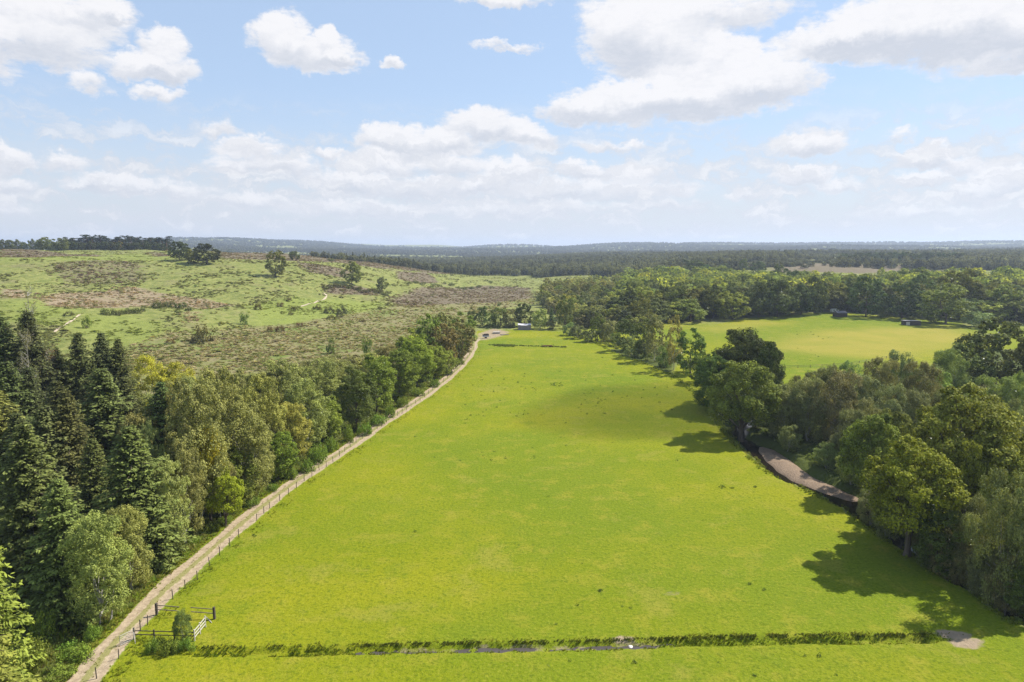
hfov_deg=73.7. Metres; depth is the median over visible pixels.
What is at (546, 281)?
birch tree
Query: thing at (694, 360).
alder tree
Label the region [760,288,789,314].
oak tree
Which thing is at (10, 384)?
spruce tree
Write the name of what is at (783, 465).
gravel shoal
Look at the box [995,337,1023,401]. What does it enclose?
oak tree
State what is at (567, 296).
alder tree
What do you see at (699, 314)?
oak tree
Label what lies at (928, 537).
alder tree
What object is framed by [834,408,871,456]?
willow tree
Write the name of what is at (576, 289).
alder tree
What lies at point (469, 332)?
alder tree
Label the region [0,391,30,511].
spruce tree
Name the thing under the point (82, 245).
oak tree
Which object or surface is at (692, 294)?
oak tree
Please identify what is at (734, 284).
oak tree
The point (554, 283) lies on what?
alder tree
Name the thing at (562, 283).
birch tree
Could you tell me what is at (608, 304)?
oak tree
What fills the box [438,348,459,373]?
alder tree
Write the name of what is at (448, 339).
alder tree
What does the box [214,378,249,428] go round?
birch tree
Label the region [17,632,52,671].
bramble bush
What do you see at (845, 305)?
oak tree
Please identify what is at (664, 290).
oak tree
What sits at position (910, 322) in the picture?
field shelter
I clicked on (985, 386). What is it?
willow tree
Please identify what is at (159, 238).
pine tree
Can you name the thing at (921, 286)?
oak tree
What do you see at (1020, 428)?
willow tree
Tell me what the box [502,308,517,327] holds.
willow tree
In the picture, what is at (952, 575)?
willow tree
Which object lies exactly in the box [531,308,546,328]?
willow tree
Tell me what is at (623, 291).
oak tree
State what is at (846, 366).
willow tree
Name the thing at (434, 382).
bramble bush
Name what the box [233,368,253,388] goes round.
birch tree
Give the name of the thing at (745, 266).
oak tree
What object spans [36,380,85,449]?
spruce tree
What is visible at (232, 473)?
birch tree
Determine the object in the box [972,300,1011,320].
oak tree
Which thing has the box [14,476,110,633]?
spruce tree
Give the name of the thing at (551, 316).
spruce tree
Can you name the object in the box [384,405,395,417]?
bramble bush
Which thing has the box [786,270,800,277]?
oak tree
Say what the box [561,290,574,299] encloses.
alder tree
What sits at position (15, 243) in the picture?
oak tree
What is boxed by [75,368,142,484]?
spruce tree
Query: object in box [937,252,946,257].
oak tree
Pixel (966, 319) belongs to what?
willow tree
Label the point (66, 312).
hill bush
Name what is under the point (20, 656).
larch tree
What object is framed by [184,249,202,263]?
oak tree
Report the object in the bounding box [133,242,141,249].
oak tree
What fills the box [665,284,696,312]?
oak tree
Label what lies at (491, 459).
weeds
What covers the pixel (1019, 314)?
oak tree
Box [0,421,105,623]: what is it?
spruce tree
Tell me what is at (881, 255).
oak tree
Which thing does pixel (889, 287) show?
oak tree
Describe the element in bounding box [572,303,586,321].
birch tree
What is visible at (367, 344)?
hill bush
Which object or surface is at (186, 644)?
bramble bush
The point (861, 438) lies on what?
oak tree
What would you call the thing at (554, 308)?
willow tree
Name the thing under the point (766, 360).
alder tree
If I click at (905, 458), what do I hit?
oak tree
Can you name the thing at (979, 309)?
oak tree
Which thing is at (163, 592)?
track
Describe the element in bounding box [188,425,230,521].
tree
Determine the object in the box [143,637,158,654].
bramble bush
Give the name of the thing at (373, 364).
alder tree
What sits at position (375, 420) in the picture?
bramble bush
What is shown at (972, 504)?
willow tree
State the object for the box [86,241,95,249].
oak tree
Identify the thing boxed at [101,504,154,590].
birch tree
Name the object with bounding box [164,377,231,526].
birch tree
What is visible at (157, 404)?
spruce tree
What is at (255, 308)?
hill bush
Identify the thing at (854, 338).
pasture
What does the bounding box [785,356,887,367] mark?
rail fence
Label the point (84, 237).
pine tree
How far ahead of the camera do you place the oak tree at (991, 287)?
458.85 m
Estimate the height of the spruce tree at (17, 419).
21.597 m
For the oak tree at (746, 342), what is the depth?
193.71 m
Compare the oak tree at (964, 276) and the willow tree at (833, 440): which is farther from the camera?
the oak tree at (964, 276)
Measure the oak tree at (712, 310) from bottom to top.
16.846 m
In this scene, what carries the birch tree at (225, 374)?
on the ground at (799, 459)
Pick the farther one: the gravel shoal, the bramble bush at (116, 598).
the gravel shoal
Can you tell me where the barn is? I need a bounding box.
[518,323,530,329]
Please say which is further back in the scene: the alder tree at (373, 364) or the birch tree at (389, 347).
the birch tree at (389, 347)
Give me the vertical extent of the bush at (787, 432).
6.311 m
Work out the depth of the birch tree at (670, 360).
252.19 m
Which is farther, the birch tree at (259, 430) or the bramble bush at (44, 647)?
the birch tree at (259, 430)
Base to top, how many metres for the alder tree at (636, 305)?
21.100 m
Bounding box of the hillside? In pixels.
[0,249,545,373]
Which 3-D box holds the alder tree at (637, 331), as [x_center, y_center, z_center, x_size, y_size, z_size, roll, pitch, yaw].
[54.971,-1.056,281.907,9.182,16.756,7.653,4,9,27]
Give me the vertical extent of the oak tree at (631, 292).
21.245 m
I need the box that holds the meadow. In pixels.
[103,330,1023,681]
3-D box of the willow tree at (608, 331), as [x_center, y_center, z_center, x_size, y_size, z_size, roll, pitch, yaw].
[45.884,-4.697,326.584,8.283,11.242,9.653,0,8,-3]
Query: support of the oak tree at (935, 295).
on the pasture
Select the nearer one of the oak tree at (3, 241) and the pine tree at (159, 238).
the pine tree at (159, 238)
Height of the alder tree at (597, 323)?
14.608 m
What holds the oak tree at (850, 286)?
on the ground at (799, 459)
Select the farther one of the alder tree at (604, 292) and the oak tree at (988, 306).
the alder tree at (604, 292)
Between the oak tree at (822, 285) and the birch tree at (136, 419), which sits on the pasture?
the oak tree at (822, 285)
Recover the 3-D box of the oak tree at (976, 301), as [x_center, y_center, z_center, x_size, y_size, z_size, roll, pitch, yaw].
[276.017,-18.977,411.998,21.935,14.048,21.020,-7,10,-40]
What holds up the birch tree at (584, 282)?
on the ground at (799, 459)
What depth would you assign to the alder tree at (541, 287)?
602.97 m
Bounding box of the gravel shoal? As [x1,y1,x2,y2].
[759,447,858,501]
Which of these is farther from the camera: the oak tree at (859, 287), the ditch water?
the oak tree at (859, 287)
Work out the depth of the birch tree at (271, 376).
158.12 m
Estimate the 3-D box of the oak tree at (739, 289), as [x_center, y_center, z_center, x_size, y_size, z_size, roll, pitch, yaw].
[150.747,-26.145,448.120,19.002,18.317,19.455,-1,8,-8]
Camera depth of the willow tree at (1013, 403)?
132.19 m
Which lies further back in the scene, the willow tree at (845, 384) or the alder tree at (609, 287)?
the alder tree at (609, 287)
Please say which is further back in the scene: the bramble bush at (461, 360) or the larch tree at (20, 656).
the bramble bush at (461, 360)
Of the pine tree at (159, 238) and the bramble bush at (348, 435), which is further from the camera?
the pine tree at (159, 238)
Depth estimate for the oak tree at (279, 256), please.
523.04 m
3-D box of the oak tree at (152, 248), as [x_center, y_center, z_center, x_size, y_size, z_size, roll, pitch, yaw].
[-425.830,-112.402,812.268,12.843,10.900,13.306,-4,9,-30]
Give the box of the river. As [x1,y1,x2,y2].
[607,337,1023,624]
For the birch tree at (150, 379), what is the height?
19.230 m
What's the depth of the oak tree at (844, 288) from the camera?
462.52 m
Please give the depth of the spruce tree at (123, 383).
131.24 m
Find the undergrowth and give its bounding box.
[2,338,1015,670]
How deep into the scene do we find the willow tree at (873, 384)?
157.22 m
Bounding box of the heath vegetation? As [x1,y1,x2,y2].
[0,249,592,373]
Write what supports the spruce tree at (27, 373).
on the ground at (799, 459)
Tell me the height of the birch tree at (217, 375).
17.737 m
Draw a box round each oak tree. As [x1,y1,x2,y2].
[0,239,9,248]
[5,240,17,248]
[11,239,22,248]
[18,242,28,248]
[27,239,36,249]
[35,237,54,250]
[53,238,68,250]
[65,241,77,249]
[76,242,85,249]
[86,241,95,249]
[97,241,106,250]
[104,242,116,250]
[115,242,124,249]
[125,243,137,249]
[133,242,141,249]
[141,243,151,249]
[148,242,158,249]
[156,244,167,250]
[164,241,175,250]
[167,241,190,259]
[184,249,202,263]
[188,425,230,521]
[192,243,221,263]
[203,465,244,526]
[264,250,287,276]
[288,251,299,259]
[339,261,362,284]
[376,277,388,289]
[515,303,532,323]
[604,297,636,311]
[608,307,629,318]
[610,306,642,324]
[611,288,637,303]
[615,287,640,306]
[634,286,652,296]
[638,305,668,322]
[643,301,672,320]
[644,290,662,301]
[645,297,671,317]
[659,284,671,298]
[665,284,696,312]
[666,301,688,319]
[669,281,691,289]
[669,291,700,318]
[670,298,707,321]
[680,259,703,271]
[680,288,709,318]
[696,292,725,316]
[697,264,710,268]
[697,284,725,318]
[704,360,782,441]
[707,327,784,395]
[710,291,751,318]
[718,263,730,269]
[726,285,740,291]
[728,280,739,288]
[729,290,751,316]
[733,294,757,315]
[736,287,755,313]
[738,258,748,269]
[741,295,765,314]
[746,281,776,316]
[751,261,766,271]
[760,278,799,316]
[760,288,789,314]
[767,294,797,313]
[770,264,788,274]
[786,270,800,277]
[787,282,816,314]
[803,274,829,312]
[819,290,849,309]
[823,283,849,305]
[829,296,848,309]
[837,413,900,499]
[839,281,860,309]
[846,276,887,316]
[853,252,863,261]
[855,434,971,556]
[869,283,894,306]
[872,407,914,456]
[876,252,885,258]
[882,281,926,317]
[889,296,912,313]
[895,283,932,303]
[897,252,906,261]
[899,382,1023,525]
[907,271,940,295]
[909,419,968,495]
[915,282,977,324]
[921,301,945,314]
[935,268,985,310]
[936,339,999,386]
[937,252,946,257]
[939,438,993,528]
[951,298,991,316]
[954,253,961,258]
[954,316,1023,391]
[964,286,988,304]
[965,432,1023,537]
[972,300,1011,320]
[973,303,998,315]
[983,282,1023,319]
[985,278,1000,287]
[986,281,1013,291]
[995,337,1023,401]
[996,295,1023,321]
[1001,281,1023,287]
[1012,303,1023,320]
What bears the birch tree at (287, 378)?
on the ground at (799, 459)
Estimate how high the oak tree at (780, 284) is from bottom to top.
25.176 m
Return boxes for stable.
[833,311,847,316]
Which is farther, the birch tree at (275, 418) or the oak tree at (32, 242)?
the oak tree at (32, 242)
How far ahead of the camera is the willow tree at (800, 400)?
158.34 m
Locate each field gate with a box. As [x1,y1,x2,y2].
[119,627,135,645]
[193,616,205,640]
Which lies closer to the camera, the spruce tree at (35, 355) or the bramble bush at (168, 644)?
the bramble bush at (168, 644)
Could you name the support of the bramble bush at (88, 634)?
on the ground at (799, 459)
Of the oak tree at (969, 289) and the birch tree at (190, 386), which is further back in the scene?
the oak tree at (969, 289)
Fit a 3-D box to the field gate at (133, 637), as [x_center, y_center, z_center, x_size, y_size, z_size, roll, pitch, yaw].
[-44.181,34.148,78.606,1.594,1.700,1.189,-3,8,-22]
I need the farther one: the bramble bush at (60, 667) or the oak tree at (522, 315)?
the oak tree at (522, 315)
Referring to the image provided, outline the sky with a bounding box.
[0,0,1023,246]
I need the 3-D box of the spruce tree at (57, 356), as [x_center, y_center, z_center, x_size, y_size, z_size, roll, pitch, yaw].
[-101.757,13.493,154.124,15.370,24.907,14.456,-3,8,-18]
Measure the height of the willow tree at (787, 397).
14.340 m
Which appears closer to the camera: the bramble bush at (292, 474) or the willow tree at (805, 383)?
the bramble bush at (292, 474)
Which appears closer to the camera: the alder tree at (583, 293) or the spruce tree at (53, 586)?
the spruce tree at (53, 586)
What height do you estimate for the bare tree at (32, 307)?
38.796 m
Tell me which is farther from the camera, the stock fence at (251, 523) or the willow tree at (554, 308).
the willow tree at (554, 308)
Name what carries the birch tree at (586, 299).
on the ground at (799, 459)
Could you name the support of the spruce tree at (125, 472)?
on the ground at (799, 459)
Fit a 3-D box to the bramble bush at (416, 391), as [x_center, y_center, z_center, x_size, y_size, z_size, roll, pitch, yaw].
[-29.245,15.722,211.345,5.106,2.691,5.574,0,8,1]
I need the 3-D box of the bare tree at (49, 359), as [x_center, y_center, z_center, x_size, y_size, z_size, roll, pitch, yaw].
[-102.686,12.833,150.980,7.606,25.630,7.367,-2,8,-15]
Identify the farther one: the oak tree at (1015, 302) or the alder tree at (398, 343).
the oak tree at (1015, 302)
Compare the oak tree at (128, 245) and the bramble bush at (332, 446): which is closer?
the bramble bush at (332, 446)
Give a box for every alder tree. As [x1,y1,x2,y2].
[226,446,260,507]
[261,430,299,479]
[309,395,343,440]
[331,366,379,429]
[360,353,396,411]
[382,349,420,396]
[394,327,428,370]
[397,333,437,385]
[414,345,449,377]
[415,313,445,356]
[428,323,459,365]
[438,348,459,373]
[441,319,476,358]
[447,312,477,346]
[467,307,476,321]
[475,306,486,324]
[491,303,507,326]
[536,290,552,302]
[539,282,549,289]
[548,281,556,288]
[556,295,573,326]
[560,298,577,308]
[560,302,575,319]
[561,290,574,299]
[562,290,576,301]
[569,296,586,303]
[570,284,582,293]
[576,292,592,299]
[577,306,597,325]
[580,283,592,292]
[584,308,603,326]
[588,284,602,291]
[588,295,611,307]
[589,306,605,314]
[589,312,605,340]
[596,287,613,298]
[600,284,614,290]
[604,304,626,317]
[607,287,615,296]
[610,330,621,345]
[615,315,638,350]
[627,314,646,332]
[629,292,653,322]
[634,319,654,356]
[675,328,706,373]
[688,351,709,380]
[692,352,732,408]
[704,371,742,415]
[739,383,765,426]
[749,341,785,388]
[910,495,973,579]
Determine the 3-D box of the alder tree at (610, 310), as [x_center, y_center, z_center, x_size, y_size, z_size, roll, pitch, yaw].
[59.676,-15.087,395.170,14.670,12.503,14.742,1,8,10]
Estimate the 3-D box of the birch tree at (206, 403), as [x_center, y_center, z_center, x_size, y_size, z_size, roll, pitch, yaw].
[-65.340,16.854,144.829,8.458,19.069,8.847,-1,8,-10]
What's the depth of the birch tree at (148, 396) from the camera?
134.83 m
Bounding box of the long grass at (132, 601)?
[18,331,1021,681]
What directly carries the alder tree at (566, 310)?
on the ground at (799, 459)
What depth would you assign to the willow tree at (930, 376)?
170.34 m
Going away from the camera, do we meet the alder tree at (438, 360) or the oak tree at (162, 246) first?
the alder tree at (438, 360)
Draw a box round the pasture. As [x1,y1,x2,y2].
[671,312,984,416]
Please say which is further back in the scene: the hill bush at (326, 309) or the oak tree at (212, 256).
the oak tree at (212, 256)
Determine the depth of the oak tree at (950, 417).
104.51 m
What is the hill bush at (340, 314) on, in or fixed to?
on the hillside
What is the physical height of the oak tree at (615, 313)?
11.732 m
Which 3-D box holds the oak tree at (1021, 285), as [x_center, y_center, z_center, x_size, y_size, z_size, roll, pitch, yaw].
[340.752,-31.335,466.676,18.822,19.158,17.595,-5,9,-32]
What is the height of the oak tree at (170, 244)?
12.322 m
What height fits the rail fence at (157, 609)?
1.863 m
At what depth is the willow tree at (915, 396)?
152.40 m
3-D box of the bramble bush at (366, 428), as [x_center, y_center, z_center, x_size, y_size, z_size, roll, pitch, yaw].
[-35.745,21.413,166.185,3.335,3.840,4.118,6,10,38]
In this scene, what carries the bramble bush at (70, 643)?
on the ground at (799, 459)
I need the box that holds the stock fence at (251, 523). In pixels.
[95,349,471,678]
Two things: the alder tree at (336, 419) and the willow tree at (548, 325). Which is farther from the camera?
the willow tree at (548, 325)
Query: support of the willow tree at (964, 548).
on the ground at (799, 459)
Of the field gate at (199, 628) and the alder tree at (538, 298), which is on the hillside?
the alder tree at (538, 298)
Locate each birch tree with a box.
[55,509,135,624]
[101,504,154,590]
[116,406,156,458]
[129,354,169,417]
[136,388,166,425]
[136,418,165,513]
[148,454,194,557]
[153,380,173,407]
[154,387,198,472]
[163,361,196,390]
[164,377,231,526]
[164,439,207,543]
[175,384,206,432]
[177,375,200,395]
[183,365,249,482]
[190,379,221,428]
[199,451,236,516]
[205,372,225,422]
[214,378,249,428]
[217,400,274,501]
[232,372,266,423]
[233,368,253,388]
[236,372,286,469]
[239,432,277,481]
[248,369,289,404]
[256,359,306,428]
[256,387,283,432]
[269,401,313,460]
[280,362,316,423]
[282,377,330,451]
[296,357,344,414]
[296,359,325,405]
[318,355,348,400]
[321,361,360,413]
[339,356,364,394]
[347,353,391,389]
[363,348,391,363]
[375,344,401,379]
[427,312,465,354]
[543,278,551,286]
[556,281,564,287]
[565,279,572,288]
[567,307,577,318]
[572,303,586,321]
[573,278,583,284]
[579,281,587,288]
[581,297,592,306]
[616,309,632,326]
[644,314,665,360]
[665,315,683,369]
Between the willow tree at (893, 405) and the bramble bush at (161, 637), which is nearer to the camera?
the bramble bush at (161, 637)
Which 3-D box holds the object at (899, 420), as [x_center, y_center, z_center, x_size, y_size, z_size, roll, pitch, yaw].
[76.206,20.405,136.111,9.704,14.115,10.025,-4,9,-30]
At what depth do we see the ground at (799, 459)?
276.97 m
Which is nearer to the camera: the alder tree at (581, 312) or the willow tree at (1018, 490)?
the willow tree at (1018, 490)
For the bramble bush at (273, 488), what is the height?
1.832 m
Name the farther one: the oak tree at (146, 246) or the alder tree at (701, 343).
the oak tree at (146, 246)
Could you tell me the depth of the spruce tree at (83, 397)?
134.82 m
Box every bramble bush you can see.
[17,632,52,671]
[28,608,59,641]
[45,663,78,681]
[53,637,78,660]
[53,641,95,665]
[83,621,103,644]
[104,592,127,605]
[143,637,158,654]
[151,634,164,649]
[156,636,179,657]
[170,640,183,652]
[179,636,195,652]
[186,536,200,544]
[205,521,220,531]
[217,516,232,524]
[242,495,259,507]
[267,483,278,491]
[282,468,297,479]
[299,458,315,473]
[307,442,327,464]
[323,435,338,451]
[342,424,353,442]
[356,421,372,435]
[369,413,388,426]
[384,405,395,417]
[396,395,409,407]
[410,387,423,396]
[429,379,440,387]
[456,358,464,364]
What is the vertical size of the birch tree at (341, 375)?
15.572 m
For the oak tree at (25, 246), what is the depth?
849.82 m
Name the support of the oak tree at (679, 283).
on the ground at (799, 459)
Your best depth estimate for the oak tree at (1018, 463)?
100.72 m
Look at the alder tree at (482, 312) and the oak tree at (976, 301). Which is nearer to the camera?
the alder tree at (482, 312)
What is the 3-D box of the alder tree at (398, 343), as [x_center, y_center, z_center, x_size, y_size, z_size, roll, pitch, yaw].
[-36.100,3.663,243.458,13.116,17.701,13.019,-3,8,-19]
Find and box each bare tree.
[12,322,47,404]
[21,282,38,351]
[41,345,58,386]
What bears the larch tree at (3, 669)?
on the ground at (799, 459)
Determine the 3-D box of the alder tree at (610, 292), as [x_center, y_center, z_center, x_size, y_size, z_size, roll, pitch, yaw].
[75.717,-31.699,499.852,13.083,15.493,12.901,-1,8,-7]
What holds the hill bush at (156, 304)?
on the hillside
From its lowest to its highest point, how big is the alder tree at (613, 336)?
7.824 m
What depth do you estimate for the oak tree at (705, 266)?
762.38 m
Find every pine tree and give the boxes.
[78,235,90,249]
[155,237,168,248]
[159,236,173,249]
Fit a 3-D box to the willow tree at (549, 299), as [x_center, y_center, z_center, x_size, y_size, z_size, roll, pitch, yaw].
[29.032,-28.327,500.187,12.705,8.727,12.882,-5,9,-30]
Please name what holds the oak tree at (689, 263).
on the ground at (799, 459)
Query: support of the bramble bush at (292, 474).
on the ground at (799, 459)
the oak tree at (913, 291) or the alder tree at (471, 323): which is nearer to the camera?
the alder tree at (471, 323)
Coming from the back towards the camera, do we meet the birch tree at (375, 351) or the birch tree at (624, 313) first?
the birch tree at (624, 313)
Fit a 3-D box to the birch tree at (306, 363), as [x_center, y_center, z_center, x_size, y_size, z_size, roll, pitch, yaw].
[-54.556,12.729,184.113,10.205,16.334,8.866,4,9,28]
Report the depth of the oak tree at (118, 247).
803.95 m
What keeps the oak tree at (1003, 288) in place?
on the ground at (799, 459)
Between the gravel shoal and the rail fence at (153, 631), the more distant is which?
the gravel shoal
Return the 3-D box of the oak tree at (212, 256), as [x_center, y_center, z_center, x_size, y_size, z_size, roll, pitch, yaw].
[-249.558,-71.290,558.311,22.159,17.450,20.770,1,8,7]
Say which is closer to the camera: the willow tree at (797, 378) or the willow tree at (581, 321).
the willow tree at (797, 378)
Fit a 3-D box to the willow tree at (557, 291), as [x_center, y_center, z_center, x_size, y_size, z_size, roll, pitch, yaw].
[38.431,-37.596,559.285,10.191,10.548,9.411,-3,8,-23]
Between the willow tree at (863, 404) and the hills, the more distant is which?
the hills
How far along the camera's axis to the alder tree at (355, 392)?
167.90 m
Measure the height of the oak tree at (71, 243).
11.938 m
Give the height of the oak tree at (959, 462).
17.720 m
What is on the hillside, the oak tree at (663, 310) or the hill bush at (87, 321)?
the hill bush at (87, 321)
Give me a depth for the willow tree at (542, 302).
503.42 m
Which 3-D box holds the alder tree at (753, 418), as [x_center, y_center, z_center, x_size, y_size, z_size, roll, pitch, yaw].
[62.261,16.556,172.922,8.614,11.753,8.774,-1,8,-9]
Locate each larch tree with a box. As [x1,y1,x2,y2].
[0,545,48,681]
[0,617,41,681]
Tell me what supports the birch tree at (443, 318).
on the ground at (799, 459)
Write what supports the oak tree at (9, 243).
on the hillside
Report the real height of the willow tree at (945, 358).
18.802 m
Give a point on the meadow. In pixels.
(613, 500)
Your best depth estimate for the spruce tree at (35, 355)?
145.92 m
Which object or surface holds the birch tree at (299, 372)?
on the ground at (799, 459)
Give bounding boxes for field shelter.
[901,320,920,325]
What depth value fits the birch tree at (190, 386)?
134.93 m
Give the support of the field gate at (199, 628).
on the meadow
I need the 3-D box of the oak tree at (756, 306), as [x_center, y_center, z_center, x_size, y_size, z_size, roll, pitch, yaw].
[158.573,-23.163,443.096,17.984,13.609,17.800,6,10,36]
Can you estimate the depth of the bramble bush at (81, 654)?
74.99 m
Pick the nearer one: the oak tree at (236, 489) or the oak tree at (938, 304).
the oak tree at (236, 489)
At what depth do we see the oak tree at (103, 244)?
794.60 m
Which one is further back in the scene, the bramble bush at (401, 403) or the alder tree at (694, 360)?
the alder tree at (694, 360)
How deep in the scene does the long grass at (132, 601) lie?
81.41 m
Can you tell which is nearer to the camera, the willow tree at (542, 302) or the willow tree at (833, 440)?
the willow tree at (833, 440)
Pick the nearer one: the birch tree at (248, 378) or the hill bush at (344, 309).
the birch tree at (248, 378)
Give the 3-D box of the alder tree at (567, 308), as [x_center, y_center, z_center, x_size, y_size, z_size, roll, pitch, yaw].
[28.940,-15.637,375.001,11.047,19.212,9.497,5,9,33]
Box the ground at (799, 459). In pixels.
[1,257,1023,681]
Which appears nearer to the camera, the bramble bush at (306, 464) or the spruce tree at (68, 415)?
the spruce tree at (68, 415)
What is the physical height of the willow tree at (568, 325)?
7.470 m
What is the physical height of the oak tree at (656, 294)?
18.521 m
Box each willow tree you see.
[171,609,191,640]
[485,312,493,325]
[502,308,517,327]
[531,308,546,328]
[540,296,551,306]
[544,296,559,307]
[545,300,558,312]
[546,320,555,329]
[554,289,562,294]
[562,322,577,335]
[568,325,587,338]
[574,315,590,327]
[582,330,593,341]
[599,319,616,341]
[605,321,622,331]
[622,335,646,355]
[655,346,670,367]
[763,381,809,436]
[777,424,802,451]
[779,378,823,434]
[788,375,815,418]
[788,377,830,442]
[804,371,833,398]
[811,368,865,442]
[813,441,838,468]
[816,363,843,429]
[821,435,844,465]
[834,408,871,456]
[834,451,864,486]
[835,375,883,424]
[839,360,867,399]
[844,397,881,453]
[856,490,881,529]
[858,355,902,407]
[865,383,916,421]
[872,499,902,539]
[874,482,909,532]
[875,300,892,316]
[879,349,921,400]
[893,388,931,424]
[894,359,917,385]
[895,359,945,409]
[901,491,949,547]
[913,367,954,405]
[924,527,970,583]
[930,347,970,395]
[933,389,967,405]
[948,539,987,591]
[950,492,1010,591]
[959,311,992,325]
[962,465,1023,613]
[965,544,1001,604]
[966,374,1023,426]
[975,384,997,399]
[982,555,1023,617]
[998,371,1023,427]
[1002,424,1023,470]
[1003,475,1023,567]
[1005,398,1023,437]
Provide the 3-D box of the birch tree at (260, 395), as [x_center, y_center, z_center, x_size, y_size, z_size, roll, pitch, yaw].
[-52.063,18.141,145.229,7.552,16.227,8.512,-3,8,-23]
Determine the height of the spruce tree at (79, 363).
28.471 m
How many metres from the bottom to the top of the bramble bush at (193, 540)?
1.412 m
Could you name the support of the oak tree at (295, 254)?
on the hillside
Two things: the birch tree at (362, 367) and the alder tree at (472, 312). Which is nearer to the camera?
the birch tree at (362, 367)
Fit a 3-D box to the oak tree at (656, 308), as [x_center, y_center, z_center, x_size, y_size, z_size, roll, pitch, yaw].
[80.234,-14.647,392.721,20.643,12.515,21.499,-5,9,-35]
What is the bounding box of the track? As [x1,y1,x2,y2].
[65,336,490,681]
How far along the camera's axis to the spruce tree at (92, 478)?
100.14 m
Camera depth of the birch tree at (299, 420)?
143.66 m
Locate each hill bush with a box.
[62,310,74,315]
[81,314,92,328]
[149,301,161,307]
[164,338,176,342]
[188,332,205,343]
[194,323,216,341]
[239,311,248,324]
[254,303,261,309]
[289,305,299,310]
[323,305,335,313]
[326,338,334,353]
[335,310,343,316]
[336,304,350,313]
[361,335,372,356]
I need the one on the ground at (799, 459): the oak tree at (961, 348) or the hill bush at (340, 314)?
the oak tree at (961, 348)
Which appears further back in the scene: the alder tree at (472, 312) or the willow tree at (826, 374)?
the alder tree at (472, 312)
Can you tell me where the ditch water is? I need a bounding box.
[355,644,670,654]
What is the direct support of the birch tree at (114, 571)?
on the ground at (799, 459)
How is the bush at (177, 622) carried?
on the meadow
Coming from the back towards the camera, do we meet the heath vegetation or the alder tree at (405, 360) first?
the heath vegetation
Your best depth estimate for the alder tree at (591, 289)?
534.81 m
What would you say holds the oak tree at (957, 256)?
on the ground at (799, 459)
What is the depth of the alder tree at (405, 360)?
203.38 m
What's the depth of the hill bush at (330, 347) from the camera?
285.25 m
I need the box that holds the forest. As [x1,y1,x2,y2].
[126,236,1023,275]
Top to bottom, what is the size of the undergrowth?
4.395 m
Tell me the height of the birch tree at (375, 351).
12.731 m
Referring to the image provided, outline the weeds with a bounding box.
[252,334,837,676]
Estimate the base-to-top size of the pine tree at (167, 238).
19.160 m
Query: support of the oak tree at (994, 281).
on the ground at (799, 459)
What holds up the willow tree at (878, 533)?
on the ground at (799, 459)
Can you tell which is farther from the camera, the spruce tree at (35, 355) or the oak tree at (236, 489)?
the spruce tree at (35, 355)
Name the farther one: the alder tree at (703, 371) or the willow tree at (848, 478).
the alder tree at (703, 371)
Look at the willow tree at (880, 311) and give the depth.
428.54 m
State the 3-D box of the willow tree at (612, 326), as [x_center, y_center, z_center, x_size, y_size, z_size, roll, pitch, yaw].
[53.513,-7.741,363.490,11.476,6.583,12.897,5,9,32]
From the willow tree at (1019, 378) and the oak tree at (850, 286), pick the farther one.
the oak tree at (850, 286)
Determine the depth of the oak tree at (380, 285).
540.60 m
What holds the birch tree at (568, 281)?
on the ground at (799, 459)
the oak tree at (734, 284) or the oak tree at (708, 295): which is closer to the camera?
the oak tree at (708, 295)
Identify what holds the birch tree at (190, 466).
on the ground at (799, 459)
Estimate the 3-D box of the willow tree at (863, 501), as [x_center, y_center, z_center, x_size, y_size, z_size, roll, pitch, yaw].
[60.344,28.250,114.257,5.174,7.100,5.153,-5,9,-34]
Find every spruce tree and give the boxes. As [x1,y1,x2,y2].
[0,317,39,392]
[0,361,36,426]
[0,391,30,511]
[0,412,34,543]
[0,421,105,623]
[1,404,81,540]
[5,309,74,410]
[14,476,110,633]
[18,367,48,427]
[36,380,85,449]
[47,346,77,395]
[48,390,103,517]
[57,333,96,417]
[70,436,111,557]
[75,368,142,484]
[75,379,99,434]
[84,423,196,587]
[86,331,126,397]
[106,337,152,424]
[114,377,145,431]
[140,381,190,511]
[548,306,554,324]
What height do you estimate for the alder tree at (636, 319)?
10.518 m
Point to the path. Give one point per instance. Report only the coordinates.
(67, 322)
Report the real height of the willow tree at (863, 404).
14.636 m
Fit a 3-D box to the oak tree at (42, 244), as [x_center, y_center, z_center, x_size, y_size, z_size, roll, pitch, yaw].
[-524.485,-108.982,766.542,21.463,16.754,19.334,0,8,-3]
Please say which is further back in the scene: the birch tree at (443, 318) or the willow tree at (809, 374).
the birch tree at (443, 318)
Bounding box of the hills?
[177,239,1023,256]
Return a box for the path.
[54,314,80,331]
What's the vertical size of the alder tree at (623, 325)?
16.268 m
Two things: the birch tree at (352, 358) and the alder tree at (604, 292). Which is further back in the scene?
the alder tree at (604, 292)
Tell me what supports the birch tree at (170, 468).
on the ground at (799, 459)
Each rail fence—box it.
[134,629,193,639]
[155,603,215,619]
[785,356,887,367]
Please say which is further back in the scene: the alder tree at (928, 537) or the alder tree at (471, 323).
the alder tree at (471, 323)
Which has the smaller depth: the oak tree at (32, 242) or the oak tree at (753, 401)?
the oak tree at (753, 401)
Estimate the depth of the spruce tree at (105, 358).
155.40 m
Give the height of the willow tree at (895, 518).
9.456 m
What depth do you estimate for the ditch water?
78.11 m
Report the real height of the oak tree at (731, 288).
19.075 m

